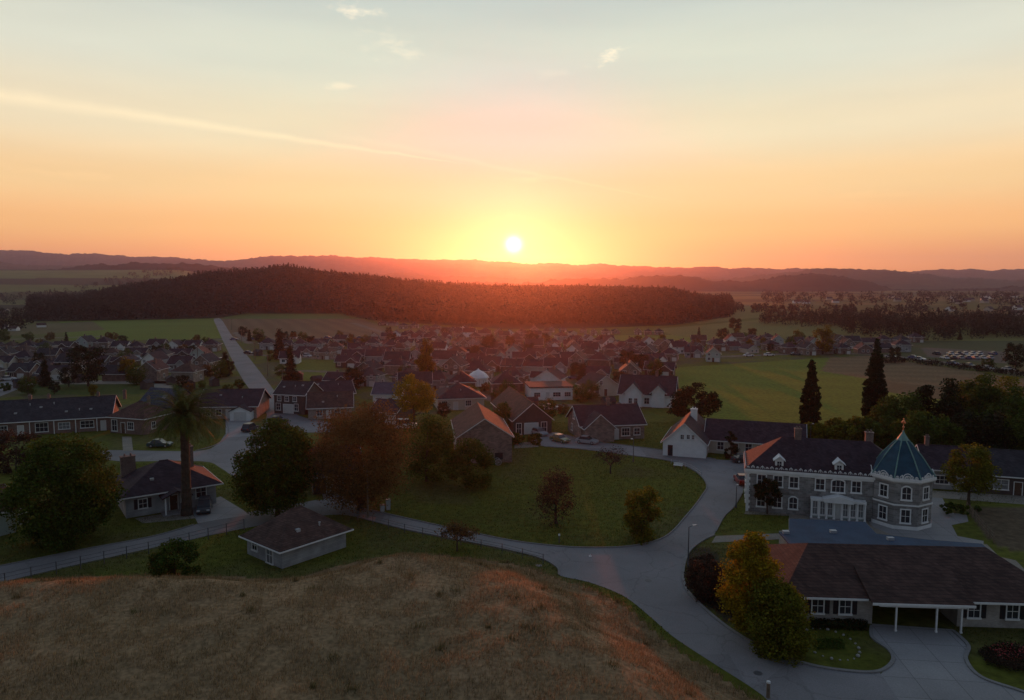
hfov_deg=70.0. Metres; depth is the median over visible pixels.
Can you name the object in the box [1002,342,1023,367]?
tree
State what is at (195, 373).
house
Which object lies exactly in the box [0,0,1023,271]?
sky
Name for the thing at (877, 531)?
forecourt
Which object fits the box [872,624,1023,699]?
driveway
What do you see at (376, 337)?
house
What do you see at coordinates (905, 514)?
window
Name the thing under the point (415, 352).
house
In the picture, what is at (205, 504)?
parked car
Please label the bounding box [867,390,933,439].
tree
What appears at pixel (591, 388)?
tree
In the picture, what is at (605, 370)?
house
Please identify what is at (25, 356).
house
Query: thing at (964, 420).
tree
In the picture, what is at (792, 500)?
window
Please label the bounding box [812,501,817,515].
window
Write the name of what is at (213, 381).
garden shed
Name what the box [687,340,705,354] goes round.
house
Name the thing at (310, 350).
house
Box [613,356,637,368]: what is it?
house
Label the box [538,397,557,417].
tree
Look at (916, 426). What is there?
tree
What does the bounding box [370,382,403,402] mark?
blue roof cottage
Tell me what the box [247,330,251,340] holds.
conifer tree
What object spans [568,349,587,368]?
house
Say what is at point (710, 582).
bush
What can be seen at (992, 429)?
tree
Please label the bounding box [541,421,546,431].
window
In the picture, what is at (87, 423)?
window
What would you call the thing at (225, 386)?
bush
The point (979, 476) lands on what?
tree
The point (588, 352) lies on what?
house
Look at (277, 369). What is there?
tree
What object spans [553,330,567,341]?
house
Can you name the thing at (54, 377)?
garage door
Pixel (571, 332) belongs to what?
house
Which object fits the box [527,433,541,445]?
bush
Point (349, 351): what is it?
house
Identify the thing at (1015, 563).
path
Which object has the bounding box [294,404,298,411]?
window
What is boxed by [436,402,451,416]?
tree
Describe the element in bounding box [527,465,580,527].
tree
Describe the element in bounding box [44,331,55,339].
tree
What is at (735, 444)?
door
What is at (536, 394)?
window
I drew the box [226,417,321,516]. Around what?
tree
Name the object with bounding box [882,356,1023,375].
hedge
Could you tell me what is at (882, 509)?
window
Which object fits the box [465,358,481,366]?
house
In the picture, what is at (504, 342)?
house
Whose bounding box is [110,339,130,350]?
house
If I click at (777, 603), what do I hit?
tree
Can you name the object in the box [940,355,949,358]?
parked car
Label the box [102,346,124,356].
house
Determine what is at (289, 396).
dark two storey house
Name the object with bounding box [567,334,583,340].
house
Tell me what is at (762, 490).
tree
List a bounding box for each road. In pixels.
[0,380,16,395]
[0,432,898,699]
[103,318,330,475]
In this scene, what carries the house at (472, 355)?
on the ground at (760, 387)
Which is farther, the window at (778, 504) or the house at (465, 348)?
the house at (465, 348)
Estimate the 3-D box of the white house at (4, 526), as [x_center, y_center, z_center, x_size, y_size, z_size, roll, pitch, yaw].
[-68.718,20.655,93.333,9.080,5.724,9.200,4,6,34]
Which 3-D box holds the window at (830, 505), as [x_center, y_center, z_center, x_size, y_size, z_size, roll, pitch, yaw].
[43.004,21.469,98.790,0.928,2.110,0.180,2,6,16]
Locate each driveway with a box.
[192,496,248,522]
[226,419,251,436]
[322,493,356,507]
[869,497,983,543]
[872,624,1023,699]
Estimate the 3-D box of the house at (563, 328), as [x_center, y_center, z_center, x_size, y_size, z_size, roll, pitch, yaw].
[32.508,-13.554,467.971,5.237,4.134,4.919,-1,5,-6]
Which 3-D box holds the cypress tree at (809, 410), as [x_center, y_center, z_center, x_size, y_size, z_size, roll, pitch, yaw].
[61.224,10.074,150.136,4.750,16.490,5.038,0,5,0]
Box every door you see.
[17,425,23,435]
[52,375,59,379]
[100,420,106,430]
[120,422,125,432]
[169,494,178,509]
[226,409,230,418]
[233,411,246,420]
[283,404,293,413]
[347,363,353,367]
[453,402,457,409]
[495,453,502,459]
[524,422,538,433]
[545,392,549,399]
[604,388,607,395]
[614,429,618,439]
[668,445,672,455]
[732,443,738,453]
[835,503,840,518]
[1013,481,1022,495]
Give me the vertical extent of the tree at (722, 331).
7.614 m
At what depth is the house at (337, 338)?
373.94 m
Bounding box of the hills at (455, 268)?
[0,250,1023,280]
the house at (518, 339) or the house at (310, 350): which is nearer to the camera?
the house at (310, 350)
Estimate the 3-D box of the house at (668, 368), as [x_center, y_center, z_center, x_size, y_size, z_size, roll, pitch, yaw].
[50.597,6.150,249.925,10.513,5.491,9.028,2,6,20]
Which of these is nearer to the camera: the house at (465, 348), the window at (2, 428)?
the window at (2, 428)
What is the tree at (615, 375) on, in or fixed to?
on the ground at (760, 387)
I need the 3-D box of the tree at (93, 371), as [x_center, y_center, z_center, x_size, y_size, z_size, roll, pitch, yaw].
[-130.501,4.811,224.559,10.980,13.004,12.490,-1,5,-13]
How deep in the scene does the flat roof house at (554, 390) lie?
198.71 m
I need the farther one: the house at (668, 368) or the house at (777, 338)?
the house at (777, 338)
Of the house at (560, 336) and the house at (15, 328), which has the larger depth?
the house at (15, 328)
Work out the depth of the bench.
126.25 m
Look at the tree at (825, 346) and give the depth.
321.88 m
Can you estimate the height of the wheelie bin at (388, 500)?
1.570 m
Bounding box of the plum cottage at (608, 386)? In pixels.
[575,371,618,396]
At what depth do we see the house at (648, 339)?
351.38 m
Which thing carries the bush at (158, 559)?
on the ground at (760, 387)
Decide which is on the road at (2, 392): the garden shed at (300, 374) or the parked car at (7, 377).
the parked car at (7, 377)
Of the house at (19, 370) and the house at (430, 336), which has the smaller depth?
the house at (19, 370)
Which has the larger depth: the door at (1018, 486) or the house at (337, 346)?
the house at (337, 346)
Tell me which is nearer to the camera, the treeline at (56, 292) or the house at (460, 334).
the house at (460, 334)
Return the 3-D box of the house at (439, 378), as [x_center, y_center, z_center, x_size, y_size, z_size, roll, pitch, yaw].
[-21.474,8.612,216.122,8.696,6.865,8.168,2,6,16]
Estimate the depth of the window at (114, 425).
155.30 m
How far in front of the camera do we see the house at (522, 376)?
224.09 m
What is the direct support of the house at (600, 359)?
on the ground at (760, 387)
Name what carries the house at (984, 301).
on the ground at (760, 387)
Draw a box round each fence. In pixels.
[2,519,244,582]
[357,511,543,563]
[966,502,994,542]
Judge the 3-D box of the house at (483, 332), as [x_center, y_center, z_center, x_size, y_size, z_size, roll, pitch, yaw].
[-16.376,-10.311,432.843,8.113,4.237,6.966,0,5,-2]
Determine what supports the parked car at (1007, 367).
on the ground at (760, 387)
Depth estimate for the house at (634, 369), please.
232.98 m
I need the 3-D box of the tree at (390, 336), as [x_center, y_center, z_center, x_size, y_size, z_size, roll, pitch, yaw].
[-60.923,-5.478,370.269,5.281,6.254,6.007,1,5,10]
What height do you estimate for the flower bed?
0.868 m
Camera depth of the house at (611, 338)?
386.06 m
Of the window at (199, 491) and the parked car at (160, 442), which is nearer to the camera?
the window at (199, 491)
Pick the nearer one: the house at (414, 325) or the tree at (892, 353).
the tree at (892, 353)
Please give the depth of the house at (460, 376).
206.74 m
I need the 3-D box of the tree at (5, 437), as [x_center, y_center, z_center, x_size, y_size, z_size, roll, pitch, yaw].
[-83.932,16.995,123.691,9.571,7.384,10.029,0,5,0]
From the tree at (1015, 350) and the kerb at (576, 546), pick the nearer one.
the kerb at (576, 546)
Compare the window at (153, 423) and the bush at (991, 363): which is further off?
the bush at (991, 363)
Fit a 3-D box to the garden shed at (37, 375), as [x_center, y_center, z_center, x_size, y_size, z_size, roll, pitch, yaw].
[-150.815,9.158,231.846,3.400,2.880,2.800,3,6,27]
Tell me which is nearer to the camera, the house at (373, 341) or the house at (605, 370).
the house at (605, 370)
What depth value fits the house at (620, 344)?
323.44 m
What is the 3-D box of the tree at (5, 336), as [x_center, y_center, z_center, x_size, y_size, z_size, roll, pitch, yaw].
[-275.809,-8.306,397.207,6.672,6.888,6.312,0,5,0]
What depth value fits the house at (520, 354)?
289.13 m
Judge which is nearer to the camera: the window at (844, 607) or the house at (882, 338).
the window at (844, 607)
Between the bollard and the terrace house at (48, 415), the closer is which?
the bollard
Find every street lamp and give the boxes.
[687,524,697,567]
[735,484,738,507]
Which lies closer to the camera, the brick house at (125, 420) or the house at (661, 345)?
the brick house at (125, 420)
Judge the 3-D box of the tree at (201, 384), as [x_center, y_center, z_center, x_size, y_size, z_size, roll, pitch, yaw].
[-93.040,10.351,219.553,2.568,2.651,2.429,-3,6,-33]
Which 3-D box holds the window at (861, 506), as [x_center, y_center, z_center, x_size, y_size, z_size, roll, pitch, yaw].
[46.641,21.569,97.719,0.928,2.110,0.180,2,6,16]
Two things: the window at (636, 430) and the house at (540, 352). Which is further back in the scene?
the house at (540, 352)
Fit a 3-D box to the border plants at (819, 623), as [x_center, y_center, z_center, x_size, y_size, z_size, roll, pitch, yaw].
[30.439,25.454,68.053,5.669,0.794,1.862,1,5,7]
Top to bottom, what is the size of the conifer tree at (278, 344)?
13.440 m
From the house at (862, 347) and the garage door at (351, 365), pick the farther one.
the house at (862, 347)
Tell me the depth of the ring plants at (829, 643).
64.57 m
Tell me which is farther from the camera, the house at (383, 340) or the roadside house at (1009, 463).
the house at (383, 340)
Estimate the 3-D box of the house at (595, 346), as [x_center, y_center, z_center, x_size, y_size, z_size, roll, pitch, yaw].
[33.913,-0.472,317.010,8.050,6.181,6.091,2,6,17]
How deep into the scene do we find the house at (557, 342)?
349.06 m
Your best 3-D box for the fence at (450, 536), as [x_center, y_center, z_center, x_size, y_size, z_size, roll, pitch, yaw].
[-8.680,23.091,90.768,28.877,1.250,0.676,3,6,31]
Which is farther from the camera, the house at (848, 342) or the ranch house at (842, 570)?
the house at (848, 342)
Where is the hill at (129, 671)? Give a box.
[0,555,756,699]
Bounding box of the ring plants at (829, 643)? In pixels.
[814,637,844,649]
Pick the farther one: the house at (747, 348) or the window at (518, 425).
the house at (747, 348)
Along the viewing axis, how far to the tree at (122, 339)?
371.84 m
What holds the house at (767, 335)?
on the ground at (760, 387)
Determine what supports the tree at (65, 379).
on the ground at (760, 387)
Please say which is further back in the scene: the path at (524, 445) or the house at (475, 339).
the house at (475, 339)
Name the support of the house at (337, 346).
on the ground at (760, 387)
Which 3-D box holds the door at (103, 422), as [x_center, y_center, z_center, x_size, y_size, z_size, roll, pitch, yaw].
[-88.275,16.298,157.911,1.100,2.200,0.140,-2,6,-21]
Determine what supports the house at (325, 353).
on the ground at (760, 387)
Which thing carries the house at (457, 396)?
on the ground at (760, 387)
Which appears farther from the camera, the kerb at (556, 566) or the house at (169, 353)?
the house at (169, 353)
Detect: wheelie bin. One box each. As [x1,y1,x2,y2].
[380,504,384,511]
[386,498,390,509]
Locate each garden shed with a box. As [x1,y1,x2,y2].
[12,379,26,387]
[30,374,40,381]
[72,374,84,382]
[140,379,153,388]
[165,375,175,384]
[184,379,195,389]
[208,376,219,386]
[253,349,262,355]
[295,371,303,379]
[310,375,322,381]
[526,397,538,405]
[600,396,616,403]
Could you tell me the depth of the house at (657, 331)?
439.60 m
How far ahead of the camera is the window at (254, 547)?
85.12 m
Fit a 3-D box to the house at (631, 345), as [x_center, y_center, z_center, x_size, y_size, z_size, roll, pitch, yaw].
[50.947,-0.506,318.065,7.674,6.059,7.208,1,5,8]
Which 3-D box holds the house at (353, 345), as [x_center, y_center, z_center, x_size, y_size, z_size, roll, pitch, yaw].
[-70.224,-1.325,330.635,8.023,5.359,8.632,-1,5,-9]
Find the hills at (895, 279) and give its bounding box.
[0,261,1023,289]
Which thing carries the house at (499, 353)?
on the ground at (760, 387)
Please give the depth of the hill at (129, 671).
57.07 m
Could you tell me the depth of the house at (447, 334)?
410.95 m
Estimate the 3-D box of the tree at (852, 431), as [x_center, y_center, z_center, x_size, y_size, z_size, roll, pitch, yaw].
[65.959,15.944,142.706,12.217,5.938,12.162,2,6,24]
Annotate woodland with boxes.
[759,307,1023,340]
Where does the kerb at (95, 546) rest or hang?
on the ground at (760, 387)
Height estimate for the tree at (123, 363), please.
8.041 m
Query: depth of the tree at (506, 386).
200.42 m
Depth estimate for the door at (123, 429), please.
154.66 m
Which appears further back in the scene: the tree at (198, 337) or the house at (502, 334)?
the house at (502, 334)
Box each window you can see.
[0,425,7,432]
[35,422,48,432]
[58,422,70,429]
[80,420,94,428]
[111,419,117,431]
[127,422,133,430]
[138,498,148,509]
[151,421,155,428]
[195,487,206,498]
[215,409,221,415]
[251,543,257,552]
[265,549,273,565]
[276,403,280,410]
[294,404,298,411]
[316,410,322,416]
[465,400,471,405]
[516,423,521,434]
[534,392,539,396]
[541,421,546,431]
[553,392,560,396]
[564,392,570,396]
[621,427,629,435]
[634,428,640,434]
[644,397,649,404]
[716,442,723,450]
[745,444,751,450]
[756,474,766,486]
[756,496,765,507]
[772,496,782,508]
[773,475,783,488]
[787,496,797,510]
[788,476,798,489]
[810,600,824,614]
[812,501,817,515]
[814,478,825,491]
[820,501,825,515]
[827,503,833,516]
[830,479,845,493]
[837,600,852,615]
[843,504,848,517]
[850,480,861,493]
[850,504,856,518]
[858,504,863,518]
[877,504,887,520]
[878,482,888,498]
[899,508,910,524]
[900,486,911,501]
[921,508,928,523]
[922,486,929,500]
[934,475,949,484]
[966,604,981,619]
[989,479,1008,490]
[1004,605,1019,620]
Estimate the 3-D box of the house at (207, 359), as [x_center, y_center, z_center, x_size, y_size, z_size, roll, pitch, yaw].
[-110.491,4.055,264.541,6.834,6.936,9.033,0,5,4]
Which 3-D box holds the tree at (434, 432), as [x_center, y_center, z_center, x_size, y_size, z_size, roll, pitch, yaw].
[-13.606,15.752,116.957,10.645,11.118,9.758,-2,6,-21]
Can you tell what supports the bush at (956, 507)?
on the ground at (760, 387)
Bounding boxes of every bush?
[0,382,12,390]
[146,537,200,577]
[221,384,233,388]
[233,379,245,388]
[353,475,375,507]
[512,432,525,444]
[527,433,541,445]
[684,558,724,604]
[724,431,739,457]
[939,501,969,514]
[974,505,981,511]
[981,358,995,366]
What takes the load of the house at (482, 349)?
on the ground at (760, 387)
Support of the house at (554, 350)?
on the ground at (760, 387)
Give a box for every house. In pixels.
[0,340,18,347]
[0,345,17,355]
[0,356,18,368]
[0,367,7,380]
[0,389,125,436]
[0,483,25,535]
[5,361,39,378]
[8,326,19,330]
[12,348,38,362]
[14,343,37,352]
[16,339,36,346]
[29,357,55,364]
[31,339,57,347]
[34,363,71,379]
[36,323,46,326]
[36,346,63,358]
[53,339,79,348]
[54,352,86,369]
[61,346,78,353]
[75,334,96,346]
[85,355,110,367]
[91,335,115,348]
[100,364,134,380]
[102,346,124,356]
[105,387,201,434]
[109,353,139,365]
[109,443,223,517]
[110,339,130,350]
[124,346,151,357]
[126,339,148,347]
[137,358,170,380]
[139,349,168,363]
[146,337,168,349]
[155,345,174,356]
[165,339,184,347]
[166,354,195,370]
[169,347,193,355]
[169,361,205,381]
[183,339,203,347]
[189,344,210,357]
[191,351,220,371]
[199,388,271,420]
[201,338,222,351]
[238,505,353,568]
[258,336,275,349]
[272,380,323,414]
[278,349,302,363]
[282,339,292,348]
[292,337,308,349]
[296,345,319,355]
[306,391,353,419]
[307,337,325,348]
[309,444,360,494]
[314,345,337,359]
[315,380,356,403]
[319,337,331,346]
[322,369,356,380]
[327,340,344,353]
[333,334,348,344]
[334,353,363,367]
[340,347,365,360]
[347,338,360,345]
[347,341,365,348]
[353,359,383,371]
[356,344,375,348]
[357,364,386,386]
[364,348,385,361]
[365,335,380,340]
[365,336,381,346]
[370,398,412,423]
[371,345,394,350]
[377,321,387,325]
[380,331,395,339]
[381,338,396,346]
[381,338,397,346]
[383,349,412,364]
[383,356,411,374]
[387,321,398,325]
[389,329,400,336]
[390,366,416,381]
[393,335,408,342]
[393,341,410,350]
[397,369,432,396]
[398,322,407,328]
[399,338,415,346]
[400,331,413,337]
[410,322,418,327]
[410,333,422,340]
[410,360,437,370]
[411,346,424,358]
[415,329,424,337]
[415,338,424,347]
[423,333,436,339]
[426,329,437,335]
[428,327,440,332]
[430,323,440,328]
[431,341,449,349]
[431,348,458,368]
[431,367,450,390]
[433,335,447,341]
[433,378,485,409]
[436,336,450,342]
[441,327,452,331]
[441,354,468,374]
[442,332,451,338]
[447,369,477,385]
[449,344,466,357]
[451,336,466,346]
[453,329,462,336]
[456,332,466,339]
[456,337,468,346]
[457,345,469,352]
[462,327,476,336]
[463,360,494,379]
[464,351,485,358]
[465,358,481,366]
[466,337,478,346]
[468,331,480,339]
[471,347,487,352]
[472,340,489,346]
[477,329,490,335]
[478,354,502,371]
[486,347,507,355]
[488,370,522,392]
[489,342,504,348]
[490,386,553,434]
[493,349,507,357]
[495,338,507,347]
[496,330,510,339]
[499,357,524,371]
[504,364,529,385]
[506,343,522,357]
[507,342,525,349]
[511,350,536,358]
[514,334,523,343]
[522,358,544,371]
[524,337,543,347]
[524,381,573,399]
[526,346,546,358]
[529,365,567,380]
[532,330,541,337]
[539,351,559,358]
[542,328,551,335]
[543,355,568,373]
[545,345,564,353]
[546,337,561,346]
[547,340,558,346]
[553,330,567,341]
[558,326,566,331]
[558,350,574,357]
[562,338,577,348]
[565,396,646,441]
[566,339,579,348]
[566,342,582,351]
[567,330,576,335]
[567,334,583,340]
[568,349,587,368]
[579,363,611,377]
[580,327,586,332]
[580,342,600,351]
[582,345,597,362]
[583,334,593,340]
[587,350,611,365]
[590,328,596,334]
[592,335,602,341]
[598,334,614,341]
[598,337,611,349]
[601,328,609,334]
[601,341,619,352]
[604,348,620,364]
[611,328,619,333]
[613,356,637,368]
[615,340,625,349]
[616,344,642,358]
[617,370,678,407]
[619,359,640,374]
[620,342,637,349]
[624,336,638,343]
[632,340,645,350]
[634,328,642,334]
[639,342,658,352]
[641,335,654,344]
[641,352,657,370]
[642,351,667,361]
[643,359,676,375]
[644,328,652,334]
[653,338,668,351]
[654,328,664,334]
[660,407,806,458]
[661,346,679,360]
[668,340,687,353]
[683,345,702,357]
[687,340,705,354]
[690,334,706,345]
[705,345,721,361]
[706,337,726,350]
[723,333,736,341]
[725,340,741,350]
[730,332,744,340]
[739,336,753,344]
[739,343,759,352]
[745,334,757,339]
[752,335,767,345]
[760,338,780,350]
[762,332,772,339]
[762,518,1023,633]
[771,333,783,344]
[777,341,795,353]
[787,335,803,344]
[795,340,817,354]
[805,336,818,343]
[814,344,835,353]
[829,333,843,343]
[831,299,838,302]
[834,341,851,353]
[840,337,853,348]
[844,334,861,345]
[852,342,873,353]
[861,336,875,344]
[872,341,891,352]
[876,334,892,342]
[891,334,910,342]
[891,338,911,351]
[906,332,923,342]
[915,434,976,490]
[971,448,1023,495]
[980,299,988,302]
[983,306,993,310]
[1012,305,1023,309]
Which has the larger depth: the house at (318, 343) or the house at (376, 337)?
the house at (376, 337)
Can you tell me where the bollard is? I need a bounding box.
[766,680,770,698]
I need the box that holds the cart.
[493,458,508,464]
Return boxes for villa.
[743,418,936,530]
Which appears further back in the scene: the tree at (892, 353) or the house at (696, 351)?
the house at (696, 351)
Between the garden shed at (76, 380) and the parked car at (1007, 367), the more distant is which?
the parked car at (1007, 367)
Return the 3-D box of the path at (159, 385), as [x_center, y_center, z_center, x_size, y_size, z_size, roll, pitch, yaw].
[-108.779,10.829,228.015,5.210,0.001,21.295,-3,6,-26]
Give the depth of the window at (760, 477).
101.55 m
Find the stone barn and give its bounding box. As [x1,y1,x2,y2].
[451,402,513,462]
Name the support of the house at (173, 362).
on the ground at (760, 387)
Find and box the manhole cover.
[753,671,761,674]
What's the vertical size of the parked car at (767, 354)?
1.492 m
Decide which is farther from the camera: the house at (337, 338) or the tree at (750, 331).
the tree at (750, 331)
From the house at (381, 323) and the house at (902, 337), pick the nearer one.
the house at (902, 337)
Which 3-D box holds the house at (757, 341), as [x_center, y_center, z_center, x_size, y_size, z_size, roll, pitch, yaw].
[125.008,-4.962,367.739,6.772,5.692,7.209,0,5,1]
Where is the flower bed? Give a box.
[978,640,1023,671]
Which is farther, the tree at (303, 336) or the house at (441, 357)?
the tree at (303, 336)
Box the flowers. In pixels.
[990,642,1023,660]
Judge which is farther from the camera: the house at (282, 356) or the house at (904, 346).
the house at (904, 346)
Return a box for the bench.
[674,462,682,467]
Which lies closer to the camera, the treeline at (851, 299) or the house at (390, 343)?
the house at (390, 343)
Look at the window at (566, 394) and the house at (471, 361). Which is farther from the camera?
the house at (471, 361)
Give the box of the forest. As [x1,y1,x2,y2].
[24,262,735,324]
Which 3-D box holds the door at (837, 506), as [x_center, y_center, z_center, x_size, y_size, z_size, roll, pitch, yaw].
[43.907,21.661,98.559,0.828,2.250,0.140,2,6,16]
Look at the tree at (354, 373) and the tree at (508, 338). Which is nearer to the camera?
the tree at (354, 373)
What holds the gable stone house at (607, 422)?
on the ground at (760, 387)
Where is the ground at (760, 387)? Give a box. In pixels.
[0,269,1023,699]
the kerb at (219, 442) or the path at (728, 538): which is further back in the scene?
the kerb at (219, 442)
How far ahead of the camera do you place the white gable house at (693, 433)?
135.66 m
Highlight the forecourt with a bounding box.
[779,516,994,552]
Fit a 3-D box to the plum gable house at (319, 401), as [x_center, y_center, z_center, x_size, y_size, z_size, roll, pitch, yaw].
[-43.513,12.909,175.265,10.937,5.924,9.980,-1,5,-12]
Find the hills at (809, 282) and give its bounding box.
[46,262,1023,291]
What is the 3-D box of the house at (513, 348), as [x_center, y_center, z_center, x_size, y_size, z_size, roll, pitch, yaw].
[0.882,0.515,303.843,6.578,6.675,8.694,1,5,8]
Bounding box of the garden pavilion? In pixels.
[469,368,488,386]
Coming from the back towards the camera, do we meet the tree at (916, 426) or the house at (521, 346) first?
the house at (521, 346)
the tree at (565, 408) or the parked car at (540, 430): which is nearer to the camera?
the parked car at (540, 430)
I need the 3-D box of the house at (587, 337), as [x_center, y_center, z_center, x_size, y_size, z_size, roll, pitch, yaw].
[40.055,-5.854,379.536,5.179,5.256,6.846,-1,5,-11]
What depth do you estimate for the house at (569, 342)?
331.66 m
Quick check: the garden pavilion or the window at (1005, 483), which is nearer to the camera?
the window at (1005, 483)
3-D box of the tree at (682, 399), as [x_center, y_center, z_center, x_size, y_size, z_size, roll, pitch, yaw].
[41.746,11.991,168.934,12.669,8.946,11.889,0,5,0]
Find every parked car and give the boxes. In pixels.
[0,375,16,380]
[146,438,172,447]
[196,495,212,513]
[241,422,258,431]
[272,415,288,421]
[531,427,548,435]
[549,433,570,442]
[575,435,598,444]
[730,453,743,462]
[733,473,744,484]
[763,352,774,355]
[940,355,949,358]
[988,351,997,354]
[1001,366,1015,370]
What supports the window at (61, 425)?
in the terrace house at (48, 415)
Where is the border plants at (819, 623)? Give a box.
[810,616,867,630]
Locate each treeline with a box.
[0,267,183,303]
[0,306,46,331]
[732,302,1016,312]
[761,289,1023,305]
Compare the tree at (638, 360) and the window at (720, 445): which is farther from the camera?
the tree at (638, 360)
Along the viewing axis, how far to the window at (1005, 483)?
110.42 m
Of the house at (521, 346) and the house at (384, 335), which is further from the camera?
the house at (384, 335)
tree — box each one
[0,328,11,340]
[0,428,41,473]
[0,431,129,552]
[15,376,37,393]
[25,332,35,340]
[27,375,38,383]
[31,352,46,360]
[35,342,50,350]
[37,358,53,386]
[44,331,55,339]
[46,381,60,393]
[57,367,79,386]
[64,345,107,385]
[87,384,98,395]
[108,332,118,338]
[117,335,127,340]
[117,348,133,356]
[117,356,137,376]
[124,362,148,384]
[135,383,228,516]
[149,345,161,351]
[175,375,190,387]
[183,382,195,391]
[192,334,200,339]
[198,380,206,388]
[201,364,215,376]
[210,359,229,377]
[219,351,232,376]
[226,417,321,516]
[228,360,234,371]
[238,326,247,336]
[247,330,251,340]
[252,328,264,339]
[255,333,262,339]
[271,328,285,359]
[274,364,284,375]
[280,331,289,339]
[281,345,299,380]
[290,332,296,338]
[298,331,307,340]
[302,397,421,520]
[341,366,366,389]
[345,336,353,345]
[359,334,369,342]
[387,333,396,340]
[390,373,437,422]
[397,412,456,483]
[414,338,435,372]
[434,365,448,371]
[434,519,480,550]
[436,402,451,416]
[443,438,495,489]
[468,345,481,352]
[479,382,489,391]
[480,334,495,347]
[490,387,503,400]
[492,401,511,427]
[499,379,516,390]
[505,335,515,345]
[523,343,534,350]
[524,333,539,339]
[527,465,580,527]
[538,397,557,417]
[541,333,550,344]
[556,403,569,413]
[570,362,586,380]
[572,383,590,402]
[581,379,600,399]
[591,445,628,473]
[612,371,627,382]
[618,349,635,363]
[622,485,663,544]
[631,353,649,373]
[645,358,663,374]
[666,382,722,418]
[714,530,785,633]
[716,328,728,338]
[728,318,741,329]
[742,577,820,667]
[748,328,756,334]
[753,478,782,513]
[766,343,774,350]
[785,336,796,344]
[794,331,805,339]
[798,359,822,433]
[804,421,846,439]
[812,325,835,353]
[817,416,877,442]
[842,415,918,448]
[860,338,889,416]
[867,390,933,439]
[888,347,900,358]
[888,410,966,445]
[912,384,937,432]
[927,378,965,438]
[938,409,983,446]
[939,442,1002,505]
[952,382,988,420]
[955,372,1006,433]
[957,329,962,339]
[964,375,1023,438]
[969,410,1023,449]
[976,386,1023,443]
[996,407,1023,449]
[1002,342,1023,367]
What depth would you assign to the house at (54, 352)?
299.37 m
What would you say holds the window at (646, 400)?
in the dormer house at (656, 390)
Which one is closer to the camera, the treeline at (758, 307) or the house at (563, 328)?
the house at (563, 328)
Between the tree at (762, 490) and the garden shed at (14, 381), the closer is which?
the tree at (762, 490)
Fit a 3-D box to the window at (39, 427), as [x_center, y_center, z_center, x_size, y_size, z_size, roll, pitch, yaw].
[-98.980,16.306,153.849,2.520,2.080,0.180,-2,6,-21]
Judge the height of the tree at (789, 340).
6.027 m
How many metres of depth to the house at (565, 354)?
290.97 m
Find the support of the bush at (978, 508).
on the ground at (760, 387)
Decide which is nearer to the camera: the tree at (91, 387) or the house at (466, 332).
the tree at (91, 387)
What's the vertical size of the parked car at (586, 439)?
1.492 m
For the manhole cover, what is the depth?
59.98 m
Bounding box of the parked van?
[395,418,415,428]
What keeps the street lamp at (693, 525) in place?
on the ground at (760, 387)
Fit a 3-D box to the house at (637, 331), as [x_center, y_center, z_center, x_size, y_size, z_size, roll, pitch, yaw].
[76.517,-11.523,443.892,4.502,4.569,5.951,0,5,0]
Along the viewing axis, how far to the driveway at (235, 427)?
158.92 m
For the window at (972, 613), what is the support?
in the ranch house at (842, 570)
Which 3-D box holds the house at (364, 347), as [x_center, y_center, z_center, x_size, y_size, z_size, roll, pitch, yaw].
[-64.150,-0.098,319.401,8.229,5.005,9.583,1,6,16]
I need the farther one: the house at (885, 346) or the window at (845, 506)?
the house at (885, 346)
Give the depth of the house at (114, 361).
274.81 m
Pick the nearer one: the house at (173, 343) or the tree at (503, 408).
the tree at (503, 408)
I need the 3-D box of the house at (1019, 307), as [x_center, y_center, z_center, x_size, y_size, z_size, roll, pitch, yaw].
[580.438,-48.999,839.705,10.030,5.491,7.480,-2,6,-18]
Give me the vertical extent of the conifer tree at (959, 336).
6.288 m
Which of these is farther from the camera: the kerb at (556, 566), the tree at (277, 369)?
the tree at (277, 369)
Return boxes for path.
[50,380,165,383]
[122,437,132,450]
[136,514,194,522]
[154,381,172,387]
[515,441,538,447]
[712,533,778,542]
[745,511,871,525]
[932,491,1023,503]
[1002,557,1023,570]
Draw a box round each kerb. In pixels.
[0,524,193,565]
[195,419,228,450]
[362,517,559,574]
[364,446,706,547]
[566,434,714,458]
[681,534,894,672]
[715,491,742,531]
[952,630,1023,692]
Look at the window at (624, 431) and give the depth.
149.10 m

